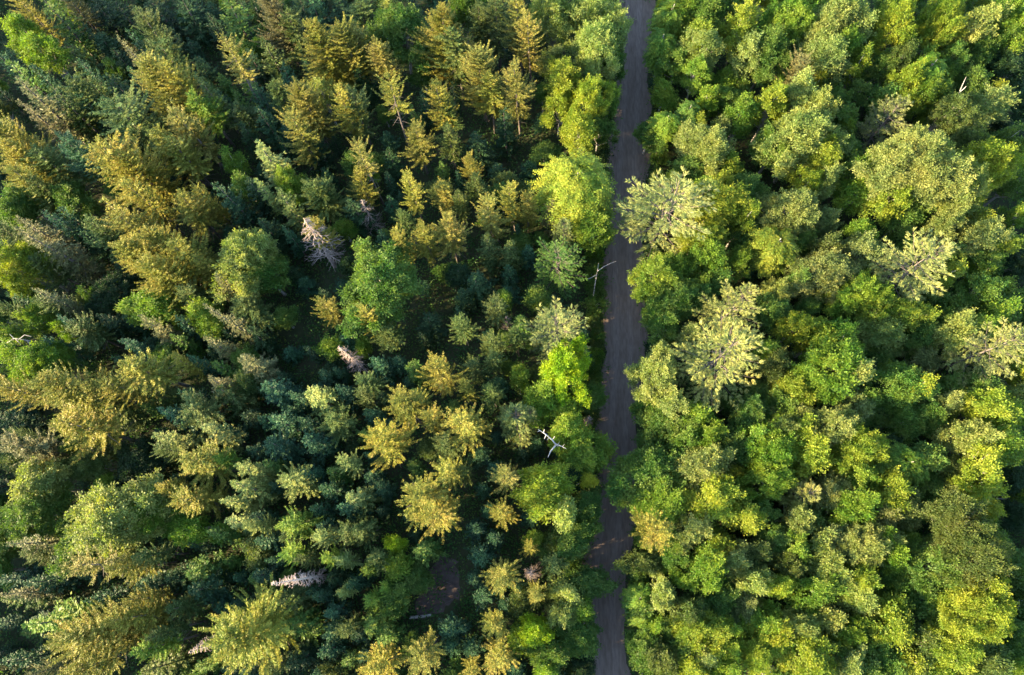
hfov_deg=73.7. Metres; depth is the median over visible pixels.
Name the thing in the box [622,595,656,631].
broadleaf tree
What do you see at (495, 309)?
spruce tree
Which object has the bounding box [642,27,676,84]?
broadleaf tree
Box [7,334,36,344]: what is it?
dead branch
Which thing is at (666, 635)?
broadleaf tree
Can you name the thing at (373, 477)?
young fir
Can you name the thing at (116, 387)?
spruce tree
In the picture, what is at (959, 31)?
broadleaf tree
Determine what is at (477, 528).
fir tree
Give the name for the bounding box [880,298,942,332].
broadleaf tree
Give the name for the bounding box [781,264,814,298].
sapling
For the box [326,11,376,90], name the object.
spruce tree
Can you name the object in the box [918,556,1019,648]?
broadleaf tree
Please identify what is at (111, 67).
sapling
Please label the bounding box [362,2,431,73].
broadleaf tree
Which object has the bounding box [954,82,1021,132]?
broadleaf tree
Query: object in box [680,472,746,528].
broadleaf tree
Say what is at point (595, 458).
broadleaf tree
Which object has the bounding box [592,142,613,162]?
bush
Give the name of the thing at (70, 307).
spruce tree
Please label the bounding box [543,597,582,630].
broadleaf tree
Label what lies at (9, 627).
young fir
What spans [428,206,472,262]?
spruce tree
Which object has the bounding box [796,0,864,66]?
broadleaf tree
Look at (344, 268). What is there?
sapling
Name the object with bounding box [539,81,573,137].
broadleaf tree
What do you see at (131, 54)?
spruce tree
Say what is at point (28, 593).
spruce tree
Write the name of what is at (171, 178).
young fir
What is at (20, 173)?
spruce tree
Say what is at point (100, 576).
young fir
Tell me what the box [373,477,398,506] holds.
fir tree
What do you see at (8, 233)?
spruce tree
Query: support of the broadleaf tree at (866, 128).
on the ground at (300, 328)
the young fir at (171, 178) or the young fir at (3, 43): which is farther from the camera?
the young fir at (3, 43)
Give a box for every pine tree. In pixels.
[496,401,540,450]
[519,405,542,431]
[520,296,590,364]
[533,234,588,298]
[550,217,575,253]
[610,165,720,267]
[669,308,769,411]
[691,278,765,336]
[769,473,821,511]
[867,227,960,314]
[932,316,1023,387]
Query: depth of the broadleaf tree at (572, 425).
81.19 m
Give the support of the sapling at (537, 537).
on the ground at (300, 328)
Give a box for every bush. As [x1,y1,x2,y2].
[566,558,583,567]
[570,480,590,499]
[579,293,611,312]
[580,408,603,427]
[582,258,607,288]
[582,315,603,336]
[582,415,597,443]
[583,245,607,264]
[584,256,603,268]
[584,277,606,295]
[584,356,603,379]
[585,305,606,324]
[586,371,603,384]
[587,285,607,299]
[587,336,606,355]
[588,345,605,365]
[590,327,606,344]
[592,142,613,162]
[594,134,609,149]
[595,147,610,168]
[602,167,614,176]
[628,573,654,586]
[643,332,668,353]
[644,240,662,258]
[645,109,662,122]
[647,145,672,166]
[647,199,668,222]
[648,88,668,111]
[649,164,665,185]
[650,221,665,245]
[652,70,669,79]
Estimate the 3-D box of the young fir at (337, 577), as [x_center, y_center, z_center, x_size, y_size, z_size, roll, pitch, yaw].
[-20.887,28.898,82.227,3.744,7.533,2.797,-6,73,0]
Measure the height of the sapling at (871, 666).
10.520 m
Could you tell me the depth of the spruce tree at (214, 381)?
84.53 m
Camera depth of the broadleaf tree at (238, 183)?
92.76 m
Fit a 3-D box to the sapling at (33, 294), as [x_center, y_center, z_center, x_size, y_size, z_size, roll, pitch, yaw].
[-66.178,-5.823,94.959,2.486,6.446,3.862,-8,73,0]
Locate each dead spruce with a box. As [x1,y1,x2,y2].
[188,636,213,653]
[271,567,327,588]
[300,217,345,271]
[337,346,373,374]
[359,199,384,235]
[501,316,512,330]
[524,562,542,582]
[583,416,592,425]
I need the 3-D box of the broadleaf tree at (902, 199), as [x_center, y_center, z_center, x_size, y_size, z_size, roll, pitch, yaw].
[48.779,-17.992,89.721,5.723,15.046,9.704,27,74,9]
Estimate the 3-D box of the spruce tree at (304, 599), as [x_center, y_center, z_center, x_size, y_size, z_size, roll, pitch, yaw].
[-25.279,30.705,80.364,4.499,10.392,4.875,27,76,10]
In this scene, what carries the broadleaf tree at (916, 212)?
on the ground at (300, 328)
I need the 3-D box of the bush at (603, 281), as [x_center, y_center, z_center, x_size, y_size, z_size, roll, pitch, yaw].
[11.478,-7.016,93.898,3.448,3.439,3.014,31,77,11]
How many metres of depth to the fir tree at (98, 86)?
98.17 m
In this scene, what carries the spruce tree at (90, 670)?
on the ground at (300, 328)
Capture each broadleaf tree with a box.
[0,10,65,77]
[0,181,55,226]
[0,197,37,231]
[0,239,67,298]
[0,322,29,344]
[0,338,28,365]
[0,363,35,385]
[0,471,75,548]
[5,336,83,393]
[6,454,84,511]
[11,303,56,337]
[16,31,72,77]
[44,523,97,582]
[45,176,104,222]
[58,441,121,483]
[60,467,182,560]
[81,266,139,322]
[109,432,172,490]
[113,287,184,328]
[117,493,182,544]
[159,505,230,549]
[182,292,228,339]
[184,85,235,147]
[205,226,280,305]
[218,144,251,180]
[230,169,260,204]
[236,252,292,297]
[271,163,308,209]
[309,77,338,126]
[335,235,428,338]
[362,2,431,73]
[362,564,420,622]
[376,0,401,12]
[381,533,408,552]
[403,552,435,594]
[446,0,486,42]
[506,619,526,659]
[507,486,543,507]
[509,458,577,525]
[510,360,531,395]
[517,611,556,648]
[520,377,577,430]
[525,144,617,240]
[525,636,578,673]
[529,0,580,47]
[532,664,558,674]
[533,520,591,566]
[536,43,565,82]
[536,333,592,410]
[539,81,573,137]
[540,530,561,553]
[541,54,584,124]
[542,576,589,610]
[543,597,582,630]
[547,393,594,462]
[547,611,604,652]
[549,493,578,535]
[556,429,618,479]
[557,109,600,157]
[559,514,604,545]
[559,654,596,674]
[560,73,622,123]
[562,13,622,81]
[562,565,595,603]
[564,461,587,496]
[566,626,603,659]
[567,0,625,40]
[568,203,618,252]
[568,561,620,598]
[571,472,604,527]
[571,593,594,625]
[576,380,609,414]
[589,115,620,151]
[594,5,635,53]
[597,45,627,82]
[600,82,620,118]
[602,442,689,512]
[610,548,663,579]
[619,580,651,613]
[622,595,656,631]
[622,611,655,629]
[622,625,665,670]
[623,339,679,406]
[623,627,658,674]
[626,251,699,302]
[626,484,668,521]
[628,390,667,421]
[628,525,655,550]
[629,563,649,582]
[631,120,667,154]
[632,400,686,453]
[634,428,661,447]
[638,303,681,347]
[638,636,680,674]
[640,283,669,319]
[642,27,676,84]
[644,110,680,149]
[645,0,690,45]
[645,565,675,615]
[646,44,698,84]
[646,614,664,638]
[650,383,691,425]
[650,475,694,527]
[651,0,668,22]
[651,525,691,555]
[653,609,677,641]
[654,275,712,323]
[656,543,693,574]
[664,591,709,627]
[666,512,712,554]
[667,410,704,454]
[667,610,708,654]
[667,628,697,661]
[668,569,693,591]
[669,250,701,278]
[669,446,724,491]
[669,651,704,674]
[670,0,701,38]
[670,320,708,354]
[671,119,711,159]
[672,224,730,254]
[674,26,725,77]
[674,98,701,133]
[678,17,713,64]
[679,53,714,99]
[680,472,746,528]
[681,0,720,34]
[682,399,721,425]
[682,532,729,594]
[684,178,751,229]
[684,442,737,483]
[685,224,723,259]
[686,175,718,226]
[686,239,730,278]
[686,418,729,448]
[686,646,723,670]
[691,123,736,176]
[692,606,733,660]
[695,83,720,120]
[700,574,742,618]
[704,421,756,467]
[707,659,743,674]
[708,112,734,139]
[709,85,745,118]
[710,0,742,34]
[711,633,746,665]
[712,90,761,142]
[717,0,763,67]
[722,171,771,216]
[723,538,754,577]
[724,495,769,536]
[725,29,772,82]
[725,198,761,249]
[725,217,766,263]
[725,563,776,596]
[726,239,753,282]
[726,383,771,429]
[727,593,763,624]
[732,21,795,94]
[732,420,769,447]
[734,451,800,505]
[736,408,808,491]
[736,630,773,674]
[738,594,795,664]
[741,495,782,525]
[741,535,779,567]
[744,78,791,140]
[744,225,801,281]
[746,119,797,184]
[749,104,856,182]
[749,185,820,241]
[749,515,792,560]
[750,619,794,648]
[752,344,796,387]
[754,290,792,332]
[756,0,819,49]
[756,276,794,306]
[757,572,800,599]
[761,404,800,443]
[763,382,800,421]
[765,370,817,413]
[766,549,811,580]
[769,310,819,352]
[773,492,816,539]
[774,615,838,674]
[777,605,822,651]
[779,527,813,571]
[781,65,820,116]
[781,246,861,305]
[782,164,825,212]
[783,571,848,617]
[790,316,868,407]
[791,83,842,144]
[792,227,819,260]
[792,412,836,481]
[793,295,824,317]
[793,314,843,370]
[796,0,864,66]
[796,402,864,454]
[797,26,854,83]
[800,133,843,190]
[802,565,838,594]
[803,469,855,514]
[804,230,848,255]
[805,160,847,202]
[805,520,846,593]
[810,204,844,237]
[813,521,871,566]
[815,602,848,638]
[817,486,887,526]
[817,631,848,660]
[818,357,876,391]
[822,0,880,44]
[822,271,895,320]
[822,613,877,653]
[823,21,865,71]
[823,121,851,140]
[825,84,855,113]
[826,448,887,492]
[828,386,875,427]
[828,422,891,473]
[829,217,881,254]
[829,306,860,325]
[829,642,867,674]
[830,163,875,216]
[834,567,881,620]
[835,519,907,569]
[838,146,897,201]
[839,41,873,91]
[839,268,905,328]
[839,560,884,606]
[840,228,888,272]
[841,19,876,75]
[846,621,878,661]
[848,307,914,355]
[848,582,915,653]
[849,121,978,210]
[849,616,893,658]
[854,92,913,155]
[855,361,947,427]
[857,159,914,227]
[860,46,905,91]
[860,362,890,417]
[861,0,917,58]
[864,463,916,519]
[865,425,907,448]
[866,37,918,99]
[870,491,904,531]
[873,644,908,674]
[874,520,911,576]
[874,556,914,596]
[877,405,930,445]
[878,194,936,243]
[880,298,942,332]
[882,57,928,97]
[885,440,930,486]
[888,531,975,596]
[892,618,955,674]
[893,71,952,130]
[894,343,941,379]
[896,51,949,107]
[896,643,933,674]
[897,486,925,532]
[899,371,940,408]
[900,317,946,360]
[903,569,957,624]
[908,470,949,503]
[911,613,985,674]
[913,0,966,52]
[914,204,970,245]
[914,388,969,414]
[914,484,1020,590]
[918,305,955,336]
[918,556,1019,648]
[923,12,970,54]
[924,89,980,134]
[925,306,984,362]
[925,452,964,494]
[927,149,992,216]
[928,417,1006,462]
[932,135,1023,211]
[937,39,972,76]
[941,1,1015,61]
[943,393,976,416]
[945,435,1011,509]
[947,120,991,153]
[949,411,1023,467]
[950,270,1010,312]
[950,366,1011,407]
[953,60,992,113]
[953,639,1015,674]
[954,33,995,77]
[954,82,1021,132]
[955,214,1017,262]
[955,248,1009,277]
[955,384,1023,432]
[974,0,1023,42]
[979,651,1023,674]
[982,460,1023,499]
[983,48,1023,91]
[984,112,1023,137]
[986,20,1020,55]
[987,615,1023,661]
[989,87,1023,125]
[992,4,1023,54]
[992,249,1023,287]
[997,498,1023,534]
[1003,381,1023,407]
[1005,558,1023,592]
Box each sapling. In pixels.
[0,78,10,95]
[0,97,23,129]
[0,238,32,267]
[0,312,12,327]
[0,444,26,475]
[0,493,9,511]
[0,512,11,544]
[0,533,29,560]
[0,554,27,592]
[20,283,38,304]
[23,103,52,123]
[30,68,51,86]
[48,318,76,342]
[52,0,65,9]
[52,513,74,541]
[57,438,101,455]
[63,4,92,33]
[64,102,101,134]
[73,320,105,353]
[74,284,93,318]
[75,149,106,184]
[76,283,103,303]
[79,0,93,13]
[88,469,119,490]
[89,607,123,618]
[101,56,129,86]
[102,175,139,205]
[150,339,183,370]
[163,444,195,469]
[171,311,192,335]
[173,8,194,33]
[178,665,198,674]
[188,669,220,674]
[205,0,220,8]
[218,0,235,14]
[227,340,259,372]
[230,367,266,395]
[234,36,258,70]
[240,531,275,572]
[248,0,270,39]
[249,35,270,63]
[259,15,280,40]
[267,304,301,330]
[274,234,289,261]
[277,566,300,583]
[278,0,290,13]
[281,486,303,505]
[311,332,346,362]
[317,658,356,674]
[319,355,342,377]
[330,217,359,241]
[334,254,357,276]
[338,149,361,176]
[344,175,374,197]
[345,438,364,457]
[353,334,372,360]
[362,149,388,179]
[365,157,380,190]
[375,103,396,126]
[381,535,414,582]
[399,628,419,657]
[406,65,435,93]
[413,435,440,462]
[424,176,455,209]
[430,259,470,284]
[440,656,465,674]
[442,261,470,290]
[475,210,498,225]
[484,653,500,674]
[486,180,519,212]
[488,168,529,196]
[494,329,510,345]
[497,287,512,312]
[500,358,518,376]
[505,228,533,257]
[505,579,538,622]
[520,528,545,548]
[521,283,553,311]
[523,362,542,387]
[525,327,547,351]
[526,3,543,27]
[529,139,561,165]
[531,79,551,113]
[531,231,552,249]
[576,472,599,488]
[639,668,655,674]
[649,71,682,111]
[658,168,683,193]
[664,177,695,207]
[667,152,707,179]
[691,174,719,213]
[693,521,736,557]
[694,270,711,292]
[695,108,706,141]
[697,664,711,674]
[703,84,721,117]
[707,266,734,298]
[709,61,740,89]
[710,166,735,186]
[712,23,719,52]
[716,393,742,415]
[717,144,745,179]
[723,464,746,484]
[726,615,749,640]
[728,328,762,353]
[729,76,751,107]
[736,369,775,406]
[747,335,782,365]
[753,0,784,19]
[761,662,795,674]
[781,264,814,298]
[782,42,809,83]
[782,362,797,379]
[793,495,831,540]
[805,0,828,7]
[810,0,827,17]
[812,68,827,90]
[820,69,840,84]
[822,79,836,91]
[825,130,864,173]
[830,101,860,130]
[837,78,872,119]
[838,116,857,140]
[849,457,892,478]
[860,81,905,128]
[861,336,901,364]
[861,650,883,674]
[862,406,888,432]
[872,0,901,9]
[877,87,917,131]
[877,358,906,372]
[879,234,915,267]
[892,0,926,43]
[892,335,903,358]
[896,35,922,66]
[896,237,937,272]
[898,40,940,80]
[899,528,922,546]
[902,438,950,482]
[910,103,938,127]
[911,279,939,311]
[912,77,956,124]
[912,663,955,674]
[919,494,949,525]
[920,401,951,440]
[925,377,945,403]
[931,290,967,312]
[932,240,970,272]
[932,256,968,292]
[933,369,972,402]
[934,413,958,433]
[937,1,965,19]
[939,63,958,84]
[944,122,974,139]
[947,259,997,290]
[952,202,998,241]
[954,311,1005,345]
[956,199,983,220]
[958,0,985,15]
[964,345,1005,366]
[966,0,991,17]
[967,496,1007,522]
[973,293,1021,342]
[976,77,1009,111]
[980,230,1023,264]
[980,408,1023,427]
[983,165,1023,206]
[989,121,1023,144]
[990,274,1019,298]
[990,520,1012,545]
[993,42,1012,71]
[995,341,1023,374]
[996,200,1023,229]
[997,304,1023,336]
[999,484,1023,502]
[1002,362,1023,391]
[1003,458,1022,481]
[1003,535,1023,567]
[1006,135,1023,161]
[1006,286,1023,319]
[1006,586,1023,605]
[1012,603,1023,637]
[1016,237,1023,250]
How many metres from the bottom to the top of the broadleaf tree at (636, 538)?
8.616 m
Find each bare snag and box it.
[538,429,563,456]
[589,261,615,295]
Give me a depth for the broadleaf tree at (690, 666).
72.73 m
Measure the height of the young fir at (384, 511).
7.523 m
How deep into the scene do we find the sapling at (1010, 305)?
83.21 m
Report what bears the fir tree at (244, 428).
on the ground at (300, 328)
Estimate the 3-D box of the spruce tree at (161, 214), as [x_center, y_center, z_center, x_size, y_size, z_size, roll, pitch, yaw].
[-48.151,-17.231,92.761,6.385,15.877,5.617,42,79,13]
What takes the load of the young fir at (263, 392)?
on the ground at (300, 328)
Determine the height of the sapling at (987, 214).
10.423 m
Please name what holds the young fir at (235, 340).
on the ground at (300, 328)
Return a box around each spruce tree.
[0,110,61,173]
[0,132,74,183]
[0,216,43,254]
[0,296,58,333]
[0,369,66,411]
[0,422,68,473]
[0,585,68,600]
[1,162,60,212]
[5,0,73,53]
[5,531,61,554]
[7,426,60,442]
[13,215,89,257]
[15,75,93,143]
[15,98,85,148]
[15,225,112,284]
[16,440,67,462]
[17,540,56,570]
[19,142,92,194]
[21,591,112,635]
[23,170,63,218]
[25,359,114,426]
[25,656,81,674]
[27,252,88,293]
[30,293,90,321]
[31,287,100,322]
[41,210,100,257]
[43,595,158,674]
[43,607,121,663]
[48,401,139,464]
[53,541,163,585]
[54,130,107,185]
[55,0,103,35]
[57,67,114,128]
[57,314,116,350]
[58,648,132,674]
[61,308,123,352]
[73,369,148,410]
[79,123,177,211]
[81,212,128,260]
[88,76,175,159]
[90,28,128,65]
[91,370,157,408]
[91,394,136,417]
[95,201,176,250]
[99,195,154,236]
[100,589,177,640]
[103,549,177,587]
[107,142,191,219]
[107,228,170,288]
[115,175,187,237]
[115,346,193,396]
[116,34,144,73]
[117,338,154,361]
[118,581,182,612]
[127,628,200,663]
[129,6,193,71]
[129,46,200,132]
[130,542,190,570]
[131,245,212,320]
[135,221,214,276]
[137,314,190,355]
[143,29,205,94]
[143,617,205,647]
[148,437,193,463]
[149,122,208,186]
[151,430,207,451]
[153,57,220,135]
[154,475,191,502]
[156,403,200,434]
[157,232,220,287]
[158,133,219,191]
[161,97,227,172]
[164,591,211,621]
[166,475,234,519]
[170,189,222,241]
[170,349,212,381]
[173,275,217,315]
[175,389,229,437]
[175,434,238,490]
[189,181,236,228]
[189,572,304,674]
[190,248,219,284]
[193,71,240,133]
[200,421,248,455]
[202,303,259,344]
[203,336,249,367]
[208,373,247,405]
[211,446,250,473]
[215,272,241,313]
[216,31,263,108]
[218,493,264,513]
[224,509,266,536]
[228,477,283,508]
[229,286,275,331]
[230,98,264,142]
[234,458,283,486]
[237,352,281,390]
[241,512,281,540]
[249,0,307,66]
[253,178,288,221]
[254,139,295,196]
[258,650,294,674]
[266,75,298,122]
[273,103,329,171]
[274,505,323,542]
[275,187,316,239]
[275,575,316,616]
[276,462,320,503]
[277,5,311,66]
[277,540,314,570]
[279,532,310,547]
[280,76,341,149]
[290,16,369,98]
[290,546,326,571]
[300,167,355,222]
[301,215,344,257]
[309,295,345,329]
[310,522,339,551]
[316,401,359,447]
[319,542,347,570]
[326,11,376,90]
[327,516,364,551]
[329,80,368,143]
[330,611,365,641]
[332,549,363,568]
[333,579,358,599]
[335,448,366,479]
[338,83,380,146]
[341,0,381,44]
[346,165,382,214]
[347,136,384,205]
[347,511,381,551]
[348,22,372,83]
[352,371,388,401]
[353,302,382,337]
[353,384,377,410]
[356,642,410,674]
[358,417,421,472]
[359,559,380,579]
[363,585,385,611]
[365,34,404,98]
[366,320,409,353]
[366,545,394,576]
[371,68,414,147]
[378,579,393,594]
[382,383,433,432]
[388,223,417,271]
[391,208,417,244]
[394,471,448,532]
[396,115,438,175]
[397,166,427,220]
[402,625,446,674]
[405,0,478,91]
[407,485,463,543]
[408,218,442,267]
[414,351,468,398]
[417,401,451,440]
[421,78,462,132]
[425,24,471,99]
[425,176,467,215]
[427,455,468,490]
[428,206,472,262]
[429,428,465,464]
[434,122,462,171]
[436,99,464,130]
[436,401,494,458]
[446,312,481,344]
[449,190,471,224]
[453,40,509,123]
[454,461,474,487]
[456,353,492,385]
[456,377,481,405]
[457,149,484,185]
[458,655,481,674]
[462,0,495,49]
[463,171,490,213]
[470,189,510,244]
[472,70,508,133]
[477,0,511,68]
[477,608,509,641]
[478,327,506,357]
[479,381,503,413]
[479,557,523,598]
[480,634,519,674]
[481,291,513,329]
[482,347,507,377]
[484,495,520,530]
[487,461,522,497]
[494,0,541,75]
[494,180,526,231]
[497,55,536,134]
[503,322,530,356]
[510,3,547,86]
[515,186,543,233]
[518,538,539,557]
[527,578,548,610]
[536,197,558,240]
[539,547,569,586]
[628,506,675,556]
[774,44,819,86]
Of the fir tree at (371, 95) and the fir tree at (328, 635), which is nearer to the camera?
the fir tree at (328, 635)
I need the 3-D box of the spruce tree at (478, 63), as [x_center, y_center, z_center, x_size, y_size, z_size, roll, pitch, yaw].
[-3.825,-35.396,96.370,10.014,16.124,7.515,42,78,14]
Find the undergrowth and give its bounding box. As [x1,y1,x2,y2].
[0,0,1023,674]
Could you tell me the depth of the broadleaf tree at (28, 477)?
81.14 m
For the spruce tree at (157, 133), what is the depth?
91.67 m
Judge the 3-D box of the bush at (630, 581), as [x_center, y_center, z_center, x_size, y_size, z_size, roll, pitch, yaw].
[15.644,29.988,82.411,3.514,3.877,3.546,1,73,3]
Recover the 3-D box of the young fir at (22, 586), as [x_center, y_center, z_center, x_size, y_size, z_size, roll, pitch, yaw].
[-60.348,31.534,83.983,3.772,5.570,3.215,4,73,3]
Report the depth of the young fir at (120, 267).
94.48 m
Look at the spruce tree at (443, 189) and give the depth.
91.84 m
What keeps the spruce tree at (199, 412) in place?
on the ground at (300, 328)
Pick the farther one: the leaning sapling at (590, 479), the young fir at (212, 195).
the young fir at (212, 195)
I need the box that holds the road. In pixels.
[582,0,655,674]
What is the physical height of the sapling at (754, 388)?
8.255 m
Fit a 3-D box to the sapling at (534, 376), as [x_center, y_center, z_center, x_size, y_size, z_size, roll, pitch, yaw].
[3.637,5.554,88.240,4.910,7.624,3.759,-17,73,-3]
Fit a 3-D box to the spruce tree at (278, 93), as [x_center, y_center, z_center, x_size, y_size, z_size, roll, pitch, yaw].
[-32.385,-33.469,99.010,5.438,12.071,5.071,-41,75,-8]
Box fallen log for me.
[409,614,430,618]
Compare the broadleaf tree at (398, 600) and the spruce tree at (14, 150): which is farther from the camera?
the spruce tree at (14, 150)
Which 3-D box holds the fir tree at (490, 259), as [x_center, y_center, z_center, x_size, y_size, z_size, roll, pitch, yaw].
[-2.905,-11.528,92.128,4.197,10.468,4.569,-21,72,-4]
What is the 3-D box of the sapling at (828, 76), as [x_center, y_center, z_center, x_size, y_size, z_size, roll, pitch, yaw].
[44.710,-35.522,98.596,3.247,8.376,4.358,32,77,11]
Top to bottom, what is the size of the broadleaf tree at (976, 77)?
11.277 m
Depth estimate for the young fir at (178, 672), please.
82.02 m
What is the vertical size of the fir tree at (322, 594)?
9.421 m
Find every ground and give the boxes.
[0,0,1023,674]
[415,556,459,619]
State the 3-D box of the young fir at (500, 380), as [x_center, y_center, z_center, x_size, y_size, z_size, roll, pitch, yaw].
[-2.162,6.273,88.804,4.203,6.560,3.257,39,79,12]
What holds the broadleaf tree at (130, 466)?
on the ground at (300, 328)
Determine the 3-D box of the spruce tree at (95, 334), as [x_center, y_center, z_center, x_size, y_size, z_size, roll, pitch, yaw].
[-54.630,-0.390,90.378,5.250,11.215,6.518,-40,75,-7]
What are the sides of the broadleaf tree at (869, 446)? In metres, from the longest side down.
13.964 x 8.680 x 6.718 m
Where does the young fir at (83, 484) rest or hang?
on the ground at (300, 328)
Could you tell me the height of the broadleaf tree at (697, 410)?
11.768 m
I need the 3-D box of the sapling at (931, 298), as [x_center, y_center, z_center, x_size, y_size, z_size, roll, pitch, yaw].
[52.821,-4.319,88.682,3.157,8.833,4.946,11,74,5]
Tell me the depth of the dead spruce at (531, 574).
80.71 m
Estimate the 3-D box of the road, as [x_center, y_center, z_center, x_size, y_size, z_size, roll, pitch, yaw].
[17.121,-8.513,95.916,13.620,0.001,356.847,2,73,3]
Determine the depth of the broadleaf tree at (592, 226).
88.99 m
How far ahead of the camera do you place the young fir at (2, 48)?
107.12 m
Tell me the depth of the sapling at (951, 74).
93.90 m
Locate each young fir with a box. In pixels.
[0,11,5,26]
[0,36,13,60]
[0,40,24,65]
[0,87,31,124]
[0,165,11,181]
[0,292,10,306]
[0,475,15,500]
[0,610,38,627]
[0,618,20,631]
[0,641,29,658]
[1,392,33,405]
[5,47,47,80]
[8,580,39,606]
[9,320,39,338]
[9,404,38,417]
[20,625,47,646]
[29,604,59,622]
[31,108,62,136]
[31,659,69,674]
[41,629,56,639]
[60,595,90,609]
[67,357,106,377]
[76,480,95,491]
[77,570,112,586]
[78,228,115,261]
[80,21,104,54]
[88,255,102,267]
[102,0,120,19]
[110,354,126,365]
[111,259,141,281]
[119,649,133,657]
[121,315,155,339]
[129,27,157,57]
[131,0,150,12]
[138,403,170,419]
[144,337,160,346]
[153,106,175,129]
[154,427,181,438]
[156,536,182,550]
[161,167,183,188]
[163,667,181,674]
[164,559,192,595]
[168,27,192,58]
[169,0,181,10]
[169,473,200,490]
[179,465,199,480]
[186,37,208,62]
[187,537,218,553]
[192,0,208,22]
[193,648,225,674]
[194,55,217,85]
[202,78,222,96]
[202,142,220,163]
[204,333,232,355]
[206,1,230,29]
[206,349,226,364]
[209,191,223,207]
[209,437,231,452]
[212,594,236,620]
[214,89,232,109]
[216,73,240,100]
[220,52,237,77]
[220,661,235,672]
[221,329,249,346]
[223,225,243,239]
[223,554,247,569]
[226,657,247,674]
[230,592,251,608]
[231,88,257,117]
[232,568,250,585]
[238,0,257,34]
[240,74,269,106]
[245,439,271,463]
[248,563,269,585]
[250,586,273,601]
[254,162,271,188]
[256,386,273,403]
[257,411,286,434]
[268,478,287,499]
[274,132,297,164]
[276,371,300,387]
[279,119,300,157]
[282,344,305,365]
[286,265,308,287]
[287,405,310,418]
[295,276,318,298]
[301,57,315,86]
[302,226,322,253]
[303,346,325,363]
[309,458,328,470]
[310,382,333,394]
[310,660,328,674]
[318,287,342,307]
[318,368,340,390]
[320,0,330,10]
[320,167,339,191]
[325,565,355,588]
[326,465,357,489]
[329,0,344,12]
[329,135,347,159]
[331,365,351,385]
[333,278,349,301]
[333,502,349,520]
[339,335,359,359]
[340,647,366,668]
[355,423,373,450]
[357,641,375,662]
[362,406,386,427]
[363,469,388,485]
[364,451,382,465]
[376,390,393,416]
[376,503,396,522]
[379,131,400,156]
[382,227,395,242]
[383,195,404,224]
[384,171,399,199]
[386,416,402,429]
[390,355,409,377]
[393,668,407,674]
[396,191,407,209]
[402,373,416,389]
[403,511,411,523]
[404,527,425,544]
[407,456,426,478]
[408,104,425,132]
[410,387,430,408]
[416,332,433,350]
[417,90,435,127]
[418,0,441,8]
[419,280,433,297]
[434,160,453,182]
[441,398,464,421]
[450,81,463,117]
[454,169,468,192]
[455,306,468,318]
[463,445,492,469]
[466,564,485,589]
[475,329,496,345]
[480,501,496,521]
[484,460,504,482]
[486,38,496,74]
[486,375,512,401]
[487,162,505,184]
[488,430,504,445]
[496,593,512,613]
[499,64,513,85]
[500,264,519,289]
[502,285,525,304]
[504,657,527,674]
[505,39,516,58]
[509,314,530,342]
[513,223,524,235]
[514,580,528,590]
[516,448,531,465]
[517,509,539,529]
[518,160,537,180]
[520,244,538,270]
[522,180,536,197]
[527,434,545,456]
[530,112,551,135]
[535,51,542,80]
[536,204,544,222]
[541,32,549,48]
[541,294,567,312]
[570,247,583,264]
[575,326,590,345]
[578,348,594,374]
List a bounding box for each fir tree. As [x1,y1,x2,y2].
[0,50,45,93]
[0,410,48,440]
[0,562,53,587]
[0,581,70,611]
[0,642,57,672]
[3,59,62,112]
[5,291,56,319]
[23,569,82,594]
[28,63,73,108]
[40,0,104,66]
[40,335,96,367]
[47,84,110,143]
[56,205,98,244]
[62,40,114,93]
[70,85,122,139]
[75,57,121,97]
[78,70,119,114]
[83,581,141,605]
[88,0,135,47]
[95,313,145,343]
[99,401,150,439]
[104,72,156,120]
[109,0,151,44]
[110,47,141,87]
[125,28,156,62]
[127,66,164,118]
[133,569,178,598]
[138,382,184,410]
[140,642,202,674]
[143,0,189,41]
[168,333,207,358]
[173,0,217,51]
[174,314,207,347]
[176,385,221,404]
[181,549,235,588]
[186,354,224,379]
[187,567,238,612]
[204,12,239,58]
[207,523,249,547]
[210,360,239,378]
[211,181,267,232]
[215,382,260,420]
[215,422,251,445]
[216,0,272,67]
[239,121,274,162]
[239,408,271,432]
[240,656,274,674]
[243,177,285,221]
[245,48,276,92]
[245,325,281,359]
[249,508,286,531]
[251,82,282,130]
[251,563,286,583]
[254,530,286,555]
[255,105,286,151]
[256,217,297,250]
[260,36,302,89]
[260,376,308,415]
[262,431,312,470]
[262,455,293,477]
[264,554,299,568]
[268,410,310,443]
[280,63,305,91]
[282,225,309,258]
[283,639,320,674]
[285,605,329,647]
[288,387,318,414]
[293,0,311,33]
[297,415,330,435]
[300,0,339,32]
[300,426,342,468]
[300,459,329,488]
[303,384,348,420]
[305,583,328,594]
[306,130,337,171]
[308,501,336,519]
[312,584,338,607]
[316,514,345,533]
[316,637,351,661]
[319,479,353,505]
[320,618,348,643]
[323,597,354,624]
[329,0,355,27]
[335,383,359,412]
[335,499,371,521]
[342,198,382,238]
[345,485,384,518]
[345,569,376,591]
[349,619,375,650]
[351,67,384,112]
[359,610,393,642]
[367,354,396,385]
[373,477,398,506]
[375,620,409,649]
[376,229,391,250]
[383,147,409,183]
[405,358,431,386]
[409,0,426,22]
[409,535,447,567]
[415,311,451,345]
[437,611,468,642]
[439,633,462,657]
[453,288,484,313]
[458,621,472,633]
[460,633,488,659]
[461,131,500,170]
[463,269,498,312]
[463,542,499,568]
[464,517,488,543]
[472,581,497,611]
[473,481,493,500]
[475,233,505,278]
[485,529,506,552]
[488,107,523,160]
[498,238,527,274]
[648,58,658,90]
[742,254,762,282]
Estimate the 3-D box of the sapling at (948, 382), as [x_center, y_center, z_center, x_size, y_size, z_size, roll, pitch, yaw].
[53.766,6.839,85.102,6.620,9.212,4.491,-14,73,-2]
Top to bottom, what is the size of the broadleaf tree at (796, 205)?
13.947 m

